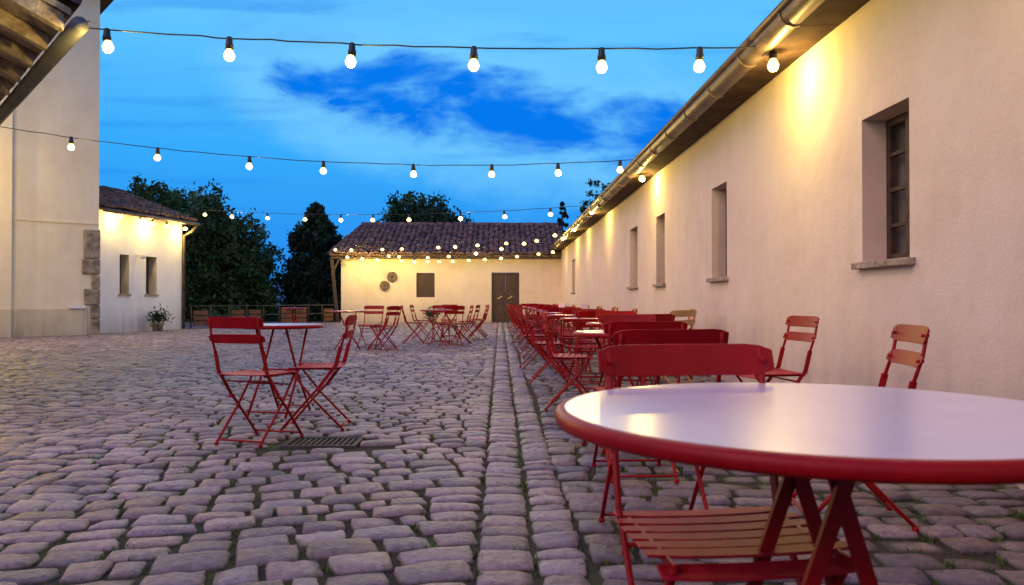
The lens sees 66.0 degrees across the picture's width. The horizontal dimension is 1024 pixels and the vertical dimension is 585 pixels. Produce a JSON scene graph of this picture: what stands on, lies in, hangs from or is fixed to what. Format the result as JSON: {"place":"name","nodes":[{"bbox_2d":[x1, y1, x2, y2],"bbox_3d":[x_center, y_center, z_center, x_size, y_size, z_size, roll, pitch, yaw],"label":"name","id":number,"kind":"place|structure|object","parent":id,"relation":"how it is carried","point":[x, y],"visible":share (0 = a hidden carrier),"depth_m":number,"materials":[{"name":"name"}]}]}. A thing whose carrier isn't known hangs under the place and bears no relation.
{"place":"outdoors","nodes":[
{"label":"outdoors","id":0,"kind":"place"},
{"bbox_2d":[273,278,505,301],"bbox_3d":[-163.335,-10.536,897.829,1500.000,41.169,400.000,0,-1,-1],"label":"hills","id":1,"kind":"structure","parent":0,"point":[328,279],"depth_m":756.85,"materials":[{"name":"green plant"}]},
{"bbox_2d":[99,0,781,289],"label":"sky","id":2,"kind":"structure","parent":0,"point":[397,105],"materials":[{"name":"blue"}]},
{"bbox_2d":[0,302,1023,584],"bbox_3d":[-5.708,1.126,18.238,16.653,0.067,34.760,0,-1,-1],"label":"cobblestone pavement","id":3,"kind":"structure","parent":0,"point":[102,378],"depth_m":4.10,"materials":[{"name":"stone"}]},
{"bbox_2d":[0,308,86,337],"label":"plinth","id":4,"kind":"structure","parent":3,"relation":"on","point":[43,322],"depth_m":20.63,"materials":[{"name":"paint"}]},
{"bbox_2d":[68,305,84,307],"bbox_3d":[-11.660,0.384,21.106,0.400,0.080,0.080,0,-1,-41],"label":"ledge box","id":5,"kind":"object","parent":4,"relation":"on","point":[76,306],"visible":1,"depth_m":21.07,"materials":[{"name":"white paint"}]},
{"bbox_2d":[11,0,99,334],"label":"walls","id":6,"kind":"structure","parent":3,"relation":"on","point":[54,178],"depth_m":20.93,"materials":[{"name":"beige paint"}]},
{"bbox_2d":[0,88,12,308],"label":"projecting wall","id":7,"kind":"structure","parent":6,"relation":"attached to","point":[5,214],"depth_m":20.03,"materials":[{"name":"beige paint"}]},
{"bbox_2d":[0,0,89,125],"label":"timber eaves porch","id":8,"kind":"object","parent":6,"relation":"attached to","point":[29,29],"visible":1,"depth_m":7.50,"materials":[{"name":"wood"},{"name":"tile"}]},
{"bbox_2d":[12,218,98,224],"bbox_3d":[-12.064,-1.879,20.878,2.040,0.040,0.035,0,-1,-41],"label":"string course","id":9,"kind":"object","parent":6,"relation":"attached to","point":[54,221],"visible":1,"depth_m":20.83,"materials":[{"name":"beige paint"}]},
{"bbox_2d":[100,0,113,14],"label":"roof eave","id":10,"kind":"object","parent":6,"relation":"on","point":[104,4],"depth_m":22.55,"materials":[{"name":"brown wood"}]},
{"bbox_2d":[82,229,99,334],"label":"quoin stones","id":11,"kind":"object","parent":3,"relation":"on","point":[91,246],"visible":0.74,"depth_m":21.39,"materials":[{"name":"grey stone"}]},
{"bbox_2d":[99,209,181,332],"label":"walls","id":12,"kind":"structure","parent":3,"relation":"on","point":[128,238],"depth_m":23.76,"materials":[{"name":"white paint"}]},
{"bbox_2d":[119,255,148,293],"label":"window panes","id":13,"kind":"object","parent":12,"relation":"attached to","point":[147,275],"visible":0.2,"depth_m":24.58,"materials":[{"name":"grey glass"}]},
{"bbox_2d":[118,294,158,295],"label":"window sills","id":14,"kind":"structure","parent":12,"relation":"attached to","point":[131,294],"depth_m":23.75,"materials":[{"name":"stone"}]},
{"bbox_2d":[137,253,145,258],"bbox_3d":[-11.157,-1.100,23.703,0.289,0.180,0.180,0,-1,-1],"label":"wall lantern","id":15,"kind":"object","parent":12,"relation":"attached to","point":[142,255],"depth_m":23.66,"materials":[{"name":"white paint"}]},
{"bbox_2d":[99,205,193,221],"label":"roof","id":16,"kind":"structure","parent":12,"relation":"on","point":[102,206],"depth_m":23.60,"materials":[{"name":"tile"}]},
{"bbox_2d":[99,185,196,220],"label":"roof tiles","id":17,"kind":"object","parent":16,"relation":"on","point":[113,197],"visible":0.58,"depth_m":24.60,"materials":[{"name":"brown tile"}]},
{"bbox_2d":[109,207,187,229],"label":"string lights","id":18,"kind":"object","parent":16,"relation":"hanging from","point":[140,220],"visible":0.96,"depth_m":23.93,"materials":[{"name":"white glass"}]},
{"bbox_2d":[102,207,199,328],"bbox_3d":[-10.998,-0.583,23.961,0.468,3.510,4.358,0,-1,12],"label":"gutter and downpipe","id":19,"kind":"object","parent":12,"relation":"attached to","point":[135,214],"visible":1,"depth_m":25.58,"materials":[{"name":"metal"}]},
{"bbox_2d":[127,171,190,235],"bbox_3d":[-14.605,-1.864,31.834,2.899,6.315,3.086,0,-1,-38],"label":"deciduous tree","id":20,"kind":"object","parent":3,"relation":"on","point":[151,192],"visible":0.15,"depth_m":31.61,"materials":[{"name":"green plant"}]},
{"bbox_2d":[146,304,173,330],"bbox_3d":[-10.734,0.742,24.022,0.878,0.883,0.876,0,-1,-1],"label":"potted plant","id":21,"kind":"object","parent":3,"relation":"on","point":[159,324],"visible":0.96,"depth_m":23.93,"materials":[{"name":"green plant"}]},
{"bbox_2d":[158,182,232,294],"bbox_3d":[-15.626,-1.948,36.740,5.824,6.583,5.158,0,-1,-1],"label":"deciduous tree","id":22,"kind":"object","parent":3,"relation":"on","point":[185,204],"visible":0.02,"depth_m":35.79,"materials":[{"name":"green plant"}]},
{"bbox_2d":[181,178,277,320],"bbox_3d":[-13.250,-1.527,35.746,4.807,7.606,5.347,0,-1,-1],"label":"deciduous tree","id":23,"kind":"object","parent":3,"relation":"on","point":[223,253],"visible":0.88,"depth_m":34.81,"materials":[{"name":"green plant"}]},
{"bbox_2d":[206,317,303,447],"bbox_3d":[-1.685,0.570,5.199,0.426,0.826,0.503,-1,-1,19],"label":"folding chair","id":24,"kind":"object","parent":3,"relation":"on","point":[235,322],"visible":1,"depth_m":5.05,"materials":[{"name":"red paint"}]},
{"bbox_2d":[225,223,291,317],"bbox_3d":[-12.408,-0.478,37.721,3.312,5.792,3.127,0,-1,26],"label":"deciduous tree","id":25,"kind":"object","parent":3,"relation":"on","point":[272,250],"visible":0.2,"depth_m":37.71,"materials":[{"name":"green plant"}]},
{"bbox_2d":[190,305,333,328],"bbox_3d":[-9.096,0.866,29.651,0.049,0.788,7.582,0,-1,25],"label":"terrace fence","id":26,"kind":"object","parent":3,"relation":"on","point":[287,317],"visible":0.7,"depth_m":29.16,"materials":[{"name":"wood"}]},
{"bbox_2d":[185,292,340,320],"bbox_3d":[-13.833,0.676,39.040,13.720,1.536,5.729,0,-1,-1],"label":"hedge","id":27,"kind":"object","parent":3,"relation":"on","point":[329,304],"visible":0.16,"depth_m":36.56,"materials":[{"name":"green plant"}]},
{"bbox_2d":[247,323,323,418],"bbox_3d":[-1.896,0.629,6.466,0.680,0.736,0.680,0,-1,11],"label":"bistro table","id":28,"kind":"object","parent":3,"relation":"on","point":[287,326],"visible":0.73,"depth_m":6.39,"materials":[{"name":"red paint"}]},
{"bbox_2d":[281,308,306,334],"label":"bistro table","id":29,"kind":"object","parent":3,"relation":"on","point":[293,321],"visible":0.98,"depth_m":21.26,"materials":[{"name":"red paint"}]},
{"bbox_2d":[270,201,343,316],"bbox_3d":[-9.893,-0.853,39.838,5.744,7.657,5.747,0,-1,-1],"label":"conifer tree","id":30,"kind":"object","parent":3,"relation":"on","point":[318,237],"visible":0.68,"depth_m":39.01,"materials":[{"name":"green plant"}]},
{"bbox_2d":[279,314,356,430],"bbox_3d":[-1.403,0.576,5.773,0.503,0.826,0.426,0,0,-3],"label":"folding chair","id":31,"kind":"object","parent":3,"relation":"on","point":[334,368],"visible":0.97,"depth_m":5.66,"materials":[{"name":"red paint"}]},
{"bbox_2d":[280,437,363,448],"bbox_3d":[-1.248,1.004,5.222,0.480,0.038,0.340,0,-1,-1],"label":"drain grate","id":32,"kind":"object","parent":3,"relation":"on","point":[322,442],"visible":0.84,"depth_m":5.19,"materials":[{"name":"metal"}]},
{"bbox_2d":[329,311,365,349],"bbox_3d":[-3.122,0.715,14.949,0.680,0.736,0.680,0,-1,-11],"label":"bistro table","id":33,"kind":"object","parent":3,"relation":"on","point":[339,312],"visible":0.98,"depth_m":14.76,"materials":[{"name":"red paint"}]},
{"bbox_2d":[357,306,383,347],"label":"folding chair","id":34,"kind":"object","parent":3,"relation":"on","point":[372,312],"visible":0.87,"depth_m":15.94,"materials":[{"name":"red paint"}]},
{"bbox_2d":[367,310,397,349],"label":"folding chair","id":35,"kind":"object","parent":3,"relation":"on","point":[383,333],"visible":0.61,"depth_m":15.10,"materials":[{"name":"red paint"}]},
{"bbox_2d":[367,306,401,351],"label":"folding chair","id":36,"kind":"object","parent":3,"relation":"on","point":[392,313],"visible":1,"depth_m":14.47,"materials":[{"name":"red paint"}]},
{"bbox_2d":[401,305,424,343],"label":"folding chair","id":37,"kind":"object","parent":3,"relation":"on","point":[406,322],"visible":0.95,"depth_m":17.00,"materials":[{"name":"red paint"}]},
{"bbox_2d":[376,190,462,222],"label":"deciduous tree","id":38,"kind":"object","parent":3,"relation":"on","point":[419,211],"visible":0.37,"depth_m":46.93,"materials":[{"name":"green plant"}]},
{"bbox_2d":[409,305,431,339],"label":"folding chair","id":39,"kind":"object","parent":3,"relation":"on","point":[413,310],"visible":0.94,"depth_m":18.80,"materials":[{"name":"red paint"}]},
{"bbox_2d":[423,306,440,322],"bbox_3d":[-3.396,0.919,33.127,0.835,0.712,0.902,0,-1,-1],"label":"potted plant","id":40,"kind":"object","parent":3,"relation":"on","point":[430,314],"visible":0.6,"depth_m":33.08,"materials":[{"name":"green plant"}]},
{"bbox_2d":[420,310,451,344],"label":"bistro table","id":41,"kind":"object","parent":3,"relation":"on","point":[438,327],"visible":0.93,"depth_m":16.50,"materials":[{"name":"red paint"}]},
{"bbox_2d":[431,305,450,342],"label":"folding chair","id":42,"kind":"object","parent":3,"relation":"on","point":[436,307],"visible":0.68,"depth_m":17.54,"materials":[{"name":"red paint"}]},
{"bbox_2d":[327,222,562,321],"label":"tiled roof outbuilding","id":43,"kind":"structure","parent":3,"relation":"on","point":[421,283],"depth_m":33.99,"materials":[{"name":"beige paint"}]},
{"bbox_2d":[417,273,518,321],"bbox_3d":[-1.901,0.210,34.080,4.430,2.130,0.090,0,-1,-1],"label":"door and shutter","id":44,"kind":"structure","parent":43,"relation":"in","point":[425,281],"depth_m":34.08,"materials":[{"name":"brown wood"}]},
{"bbox_2d":[440,304,457,337],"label":"folding chair","id":45,"kind":"object","parent":3,"relation":"on","point":[455,320],"visible":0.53,"depth_m":19.98,"materials":[{"name":"red paint"}]},
{"bbox_2d":[437,308,464,337],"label":"bistro table","id":46,"kind":"object","parent":3,"relation":"on","point":[449,319],"visible":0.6,"depth_m":19.02,"materials":[{"name":"red paint"}]},
{"bbox_2d":[439,306,464,346],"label":"folding chair","id":47,"kind":"object","parent":3,"relation":"on","point":[454,312],"visible":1,"depth_m":15.93,"materials":[{"name":"red paint"}]},
{"bbox_2d":[449,305,473,343],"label":"folding chair","id":48,"kind":"object","parent":3,"relation":"on","point":[470,311],"visible":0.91,"depth_m":17.06,"materials":[{"name":"red paint"}]},
{"bbox_2d":[448,213,474,222],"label":"deciduous tree","id":49,"kind":"object","parent":3,"relation":"on","point":[465,219],"visible":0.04,"depth_m":48.33,"materials":[{"name":"green plant"}]},
{"bbox_2d":[456,305,479,340],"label":"folding chair","id":50,"kind":"object","parent":3,"relation":"on","point":[473,320],"visible":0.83,"depth_m":18.27,"materials":[{"name":"red paint"}]},
{"bbox_2d":[467,305,488,338],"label":"folding chair","id":51,"kind":"object","parent":3,"relation":"on","point":[486,310],"visible":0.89,"depth_m":19.05,"materials":[{"name":"red paint"}]},
{"bbox_2d":[469,309,488,336],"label":"folding chair","id":52,"kind":"object","parent":3,"relation":"on","point":[480,324],"visible":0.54,"depth_m":20.31,"materials":[{"name":"red paint"}]},
{"bbox_2d":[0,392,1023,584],"bbox_3d":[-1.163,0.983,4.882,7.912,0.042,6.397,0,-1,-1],"label":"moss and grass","id":53,"kind":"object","parent":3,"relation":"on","point":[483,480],"visible":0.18,"depth_m":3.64,"materials":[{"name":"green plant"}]},
{"bbox_2d":[507,304,525,332],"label":"folding chair","id":54,"kind":"object","parent":3,"relation":"on","point":[512,317],"visible":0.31,"depth_m":22.53,"materials":[{"name":"red paint"}]},
{"bbox_2d":[511,304,531,335],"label":"folding chair","id":55,"kind":"object","parent":3,"relation":"on","point":[515,321],"visible":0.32,"depth_m":20.44,"materials":[{"name":"red paint"}]},
{"bbox_2d":[509,305,534,343],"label":"folding chair","id":56,"kind":"object","parent":3,"relation":"on","point":[510,306],"visible":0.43,"depth_m":16.69,"materials":[{"name":"red paint"}]},
{"bbox_2d":[513,306,540,349],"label":"folding chair","id":57,"kind":"object","parent":3,"relation":"on","point":[514,313],"visible":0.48,"depth_m":14.92,"materials":[{"name":"red paint"}]},
{"bbox_2d":[516,305,537,339],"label":"folding chair","id":58,"kind":"object","parent":3,"relation":"on","point":[533,321],"visible":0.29,"depth_m":18.79,"materials":[{"name":"red paint"}]},
{"bbox_2d":[515,307,548,357],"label":"folding chair","id":59,"kind":"object","parent":3,"relation":"on","point":[538,330],"visible":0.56,"depth_m":12.82,"materials":[{"name":"red paint"}]},
{"bbox_2d":[528,304,539,320],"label":"folding chair","id":60,"kind":"object","parent":3,"relation":"on","point":[530,305],"visible":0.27,"depth_m":21.64,"materials":[{"name":"red paint"}]},
{"bbox_2d":[516,308,552,369],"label":"folding chair","id":61,"kind":"object","parent":3,"relation":"on","point":[519,311],"visible":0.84,"depth_m":10.76,"materials":[{"name":"red paint"}]},
{"bbox_2d":[533,306,554,340],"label":"folding chair","id":62,"kind":"object","parent":3,"relation":"on","point":[537,308],"visible":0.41,"depth_m":15.85,"materials":[{"name":"red paint"}]},
{"bbox_2d":[524,309,566,384],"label":"folding chair","id":63,"kind":"object","parent":3,"relation":"on","point":[541,351],"visible":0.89,"depth_m":8.71,"materials":[{"name":"red paint"}]},
{"bbox_2d":[536,305,559,340],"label":"folding chair","id":64,"kind":"object","parent":3,"relation":"on","point":[547,322],"visible":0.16,"depth_m":17.38,"materials":[{"name":"red paint"}]},
{"bbox_2d":[536,311,566,349],"bbox_3d":[0.790,0.713,14.707,0.680,0.736,0.680,0,-1,30],"label":"bistro table","id":65,"kind":"object","parent":3,"relation":"on","point":[551,330],"visible":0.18,"depth_m":14.64,"materials":[{"name":"red paint"}]},
{"bbox_2d":[540,306,563,351],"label":"folding chair","id":66,"kind":"object","parent":3,"relation":"on","point":[544,308],"visible":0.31,"depth_m":13.90,"materials":[{"name":"red paint"}]},
{"bbox_2d":[546,324,568,346],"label":"folding chair","id":67,"kind":"object","parent":3,"relation":"on","point":[565,325],"visible":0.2,"depth_m":15.23,"materials":[{"name":"red paint"}]},
{"bbox_2d":[545,312,574,355],"bbox_3d":[0.819,0.693,12.757,0.680,0.736,0.680,0,-1,27],"label":"bistro table","id":68,"kind":"object","parent":3,"relation":"on","point":[550,313],"visible":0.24,"depth_m":12.76,"materials":[{"name":"red paint"}]},
{"bbox_2d":[546,307,573,359],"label":"folding chair","id":69,"kind":"object","parent":3,"relation":"on","point":[552,309],"visible":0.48,"depth_m":11.94,"materials":[{"name":"red paint"}]},
{"bbox_2d":[557,201,568,232],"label":"conifer tree","id":70,"kind":"object","parent":3,"relation":"on","point":[560,221],"visible":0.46,"depth_m":40.02,"materials":[{"name":"green plant"}]},
{"bbox_2d":[553,306,575,352],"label":"folding chair","id":71,"kind":"object","parent":3,"relation":"on","point":[557,329],"visible":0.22,"depth_m":13.39,"materials":[{"name":"red paint"}]},
{"bbox_2d":[547,314,583,369],"bbox_3d":[0.814,0.673,10.807,0.680,0.736,0.680,0,-1,6],"label":"bistro table","id":72,"kind":"object","parent":3,"relation":"on","point":[560,334],"visible":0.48,"depth_m":10.72,"materials":[{"name":"red paint"}]},
{"bbox_2d":[581,304,587,308],"bbox_3d":[0.990,0.228,10.764,0.100,0.150,0.060,0,-1,-21],"label":"menu card","id":73,"kind":"object","parent":72,"relation":"on","point":[584,306],"visible":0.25,"depth_m":10.76,"materials":[{"name":"white paper"}]},
{"bbox_2d":[540,312,593,410],"bbox_3d":[0.494,0.586,6.807,0.503,0.826,0.426,0,0,7],"label":"folding chair","id":74,"kind":"object","parent":3,"relation":"on","point":[545,327],"visible":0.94,"depth_m":6.66,"materials":[{"name":"red paint"}]},
{"bbox_2d":[559,307,588,364],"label":"folding chair","id":75,"kind":"object","parent":3,"relation":"on","point":[566,334],"visible":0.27,"depth_m":11.64,"materials":[{"name":"red paint"}]},
{"bbox_2d":[558,309,592,372],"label":"folding chair","id":76,"kind":"object","parent":3,"relation":"on","point":[567,311],"visible":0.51,"depth_m":10.05,"materials":[{"name":"red paint"}]},
{"bbox_2d":[560,317,604,381],"bbox_3d":[0.885,0.653,8.858,0.680,0.736,0.680,0,-1,0],"label":"bistro table","id":77,"kind":"object","parent":3,"relation":"on","point":[575,320],"visible":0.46,"depth_m":8.74,"materials":[{"name":"red paint"}]},
{"bbox_2d":[566,310,611,391],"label":"folding chair","id":78,"kind":"object","parent":3,"relation":"on","point":[584,314],"visible":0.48,"depth_m":8.04,"materials":[{"name":"red paint"}]},
{"bbox_2d":[572,309,606,379],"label":"folding chair","id":79,"kind":"object","parent":3,"relation":"on","point":[582,341],"visible":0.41,"depth_m":9.65,"materials":[{"name":"red paint"}]},
{"bbox_2d":[577,179,609,216],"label":"deciduous tree","id":80,"kind":"object","parent":3,"relation":"on","point":[583,208],"visible":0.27,"depth_m":40.01,"materials":[{"name":"green plant"}]},
{"bbox_2d":[588,307,617,352],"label":"folding chair","id":81,"kind":"object","parent":3,"relation":"on","point":[614,308],"visible":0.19,"depth_m":12.92,"materials":[{"name":"red paint"}]},
{"bbox_2d":[573,330,646,454],"bbox_3d":[0.727,0.614,4.955,0.680,0.736,0.680,0,-1,-16],"label":"bistro table","id":82,"kind":"object","parent":3,"relation":"on","point":[596,334],"visible":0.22,"depth_m":4.81,"materials":[{"name":"red paint"}]},
{"bbox_2d":[586,322,643,385],"bbox_3d":[0.986,0.634,6.909,0.680,0.736,0.680,0,-1,12],"label":"bistro table","id":83,"kind":"object","parent":3,"relation":"on","point":[593,324],"visible":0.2,"depth_m":6.79,"materials":[{"name":"red paint"}]},
{"bbox_2d":[596,311,647,386],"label":"folding chair","id":84,"kind":"object","parent":3,"relation":"on","point":[599,313],"visible":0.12,"depth_m":7.80,"materials":[{"name":"red paint"}]},
{"bbox_2d":[599,314,659,386],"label":"folding chair","id":85,"kind":"object","parent":3,"relation":"on","point":[603,319],"visible":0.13,"depth_m":5.91,"materials":[{"name":"red paint"}]},
{"bbox_2d":[591,321,687,483],"bbox_3d":[0.659,0.559,4.192,0.426,0.826,0.503,0,-1,-4],"label":"folding chair","id":86,"kind":"object","parent":3,"relation":"on","point":[610,328],"visible":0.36,"depth_m":3.97,"materials":[{"name":"red paint"}]},
{"bbox_2d":[613,314,674,386],"bbox_3d":[0.996,0.581,6.277,0.426,0.826,0.503,0,-1,-20],"label":"folding chair","id":87,"kind":"object","parent":3,"relation":"on","point":[665,317],"visible":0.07,"depth_m":6.11,"materials":[{"name":"red paint"}]},
{"bbox_2d":[599,329,728,554],"bbox_3d":[0.572,0.548,3.090,0.426,0.826,0.503,0,-1,-3],"label":"folding chair","id":88,"kind":"object","parent":3,"relation":"on","point":[670,336],"visible":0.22,"depth_m":2.86,"materials":[{"name":"red paint"}]},
{"bbox_2d":[654,309,694,378],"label":"folding chair","id":89,"kind":"object","parent":3,"relation":"on","point":[689,318],"visible":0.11,"depth_m":9.30,"materials":[{"name":"red paint"}]},
{"bbox_2d":[661,310,696,383],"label":"wooden folding chair","id":90,"kind":"object","parent":3,"relation":"on","point":[684,313],"visible":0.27,"depth_m":8.59,"materials":[{"name":"brown wood"}]},
{"bbox_2d":[597,344,855,584],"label":"folding chair","id":91,"kind":"object","parent":3,"relation":"on","point":[666,537],"visible":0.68,"depth_m":1.67,"materials":[{"name":"red paint"}]},
{"bbox_2d":[735,315,819,382],"bbox_3d":[1.735,0.570,5.272,0.503,0.826,0.426,0,-1,-8],"label":"folding chair","id":92,"kind":"object","parent":3,"relation":"on","point":[778,372],"visible":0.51,"depth_m":5.26,"materials":[{"name":"red paint"}]},
{"bbox_2d":[555,382,1023,584],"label":"bistro table","id":93,"kind":"object","parent":3,"relation":"on","point":[842,439],"visible":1,"depth_m":1.27,"materials":[{"name":"red paint"}]},
{"bbox_2d":[561,0,1023,489],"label":"walls","id":94,"kind":"structure","parent":3,"relation":"on","point":[791,159],"depth_m":5.78,"materials":[{"name":"beige paint"}]},
{"bbox_2d":[0,126,654,181],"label":"string lights","id":95,"kind":"object","parent":94,"relation":"attached to","point":[249,166],"visible":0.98,"depth_m":12.78,"materials":[{"name":"white glass"}]},
{"bbox_2d":[570,257,915,293],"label":"window sills","id":96,"kind":"structure","parent":94,"relation":"attached to","point":[903,261],"depth_m":5.42,"materials":[{"name":"grey stone"}]},
{"bbox_2d":[726,111,909,276],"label":"window frames","id":97,"kind":"structure","parent":94,"relation":"attached to","point":[892,153],"depth_m":5.65,"materials":[{"name":"brown wood"}]},
{"bbox_2d":[897,123,906,252],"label":"window panes","id":98,"kind":"structure","parent":94,"relation":"attached to","point":[901,165],"depth_m":5.63,"materials":[{"name":"black glass"}]},
{"bbox_3d":[4.790,-3.046,14.204,5.400,2.000,40.200,0,-1,-1],"label":"roof","id":99,"kind":"object","parent":94,"relation":"attached to","visible":0},
{"bbox_2d":[549,0,824,250],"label":"gutter","id":100,"kind":"object","parent":99,"relation":"attached to","point":[781,21],"visible":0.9,"depth_m":7.84,"materials":[{"name":"metal"}]},
{"bbox_2d":[186,205,592,221],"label":"string lights","id":101,"kind":"object","parent":100,"relation":"attached to","point":[550,214],"visible":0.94,"depth_m":22.06,"materials":[{"name":"white glass"}]},
{"bbox_2d":[89,27,778,72],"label":"string lights","id":102,"kind":"object","parent":100,"relation":"hanging from","point":[473,64],"visible":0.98,"depth_m":6.84,"materials":[{"name":"white glass"}]},
{"bbox_2d":[334,234,564,250],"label":"string lights","id":103,"kind":"object","parent":100,"relation":"hanging from","point":[455,246],"visible":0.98,"depth_m":29.38,"materials":[{"name":"white glass"}]},
{"bbox_2d":[382,225,575,258],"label":"string lights","id":104,"kind":"object","parent":100,"relation":"hanging from","point":[501,248],"visible":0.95,"depth_m":27.10,"materials":[{"name":"white glass"}]},
{"bbox_2d":[554,0,869,251],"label":"soffit boards","id":105,"kind":"object","parent":99,"relation":"attached to","point":[823,20],"visible":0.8,"depth_m":7.82,"materials":[{"name":"brown wood"}]},
{"bbox_2d":[337,247,558,262],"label":"string lights","id":106,"kind":"object","parent":105,"relation":"hanging from","point":[452,260],"visible":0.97,"depth_m":32.10,"materials":[{"name":"white glass"}]},
{"bbox_2d":[789,324,929,532],"bbox_3d":[1.463,0.551,3.365,0.503,0.826,0.426,0,-1,9],"label":"folding chair","id":107,"kind":"object","parent":3,"relation":"on","point":[918,334],"visible":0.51,"depth_m":3.33,"materials":[{"name":"red paint"}]}
]}

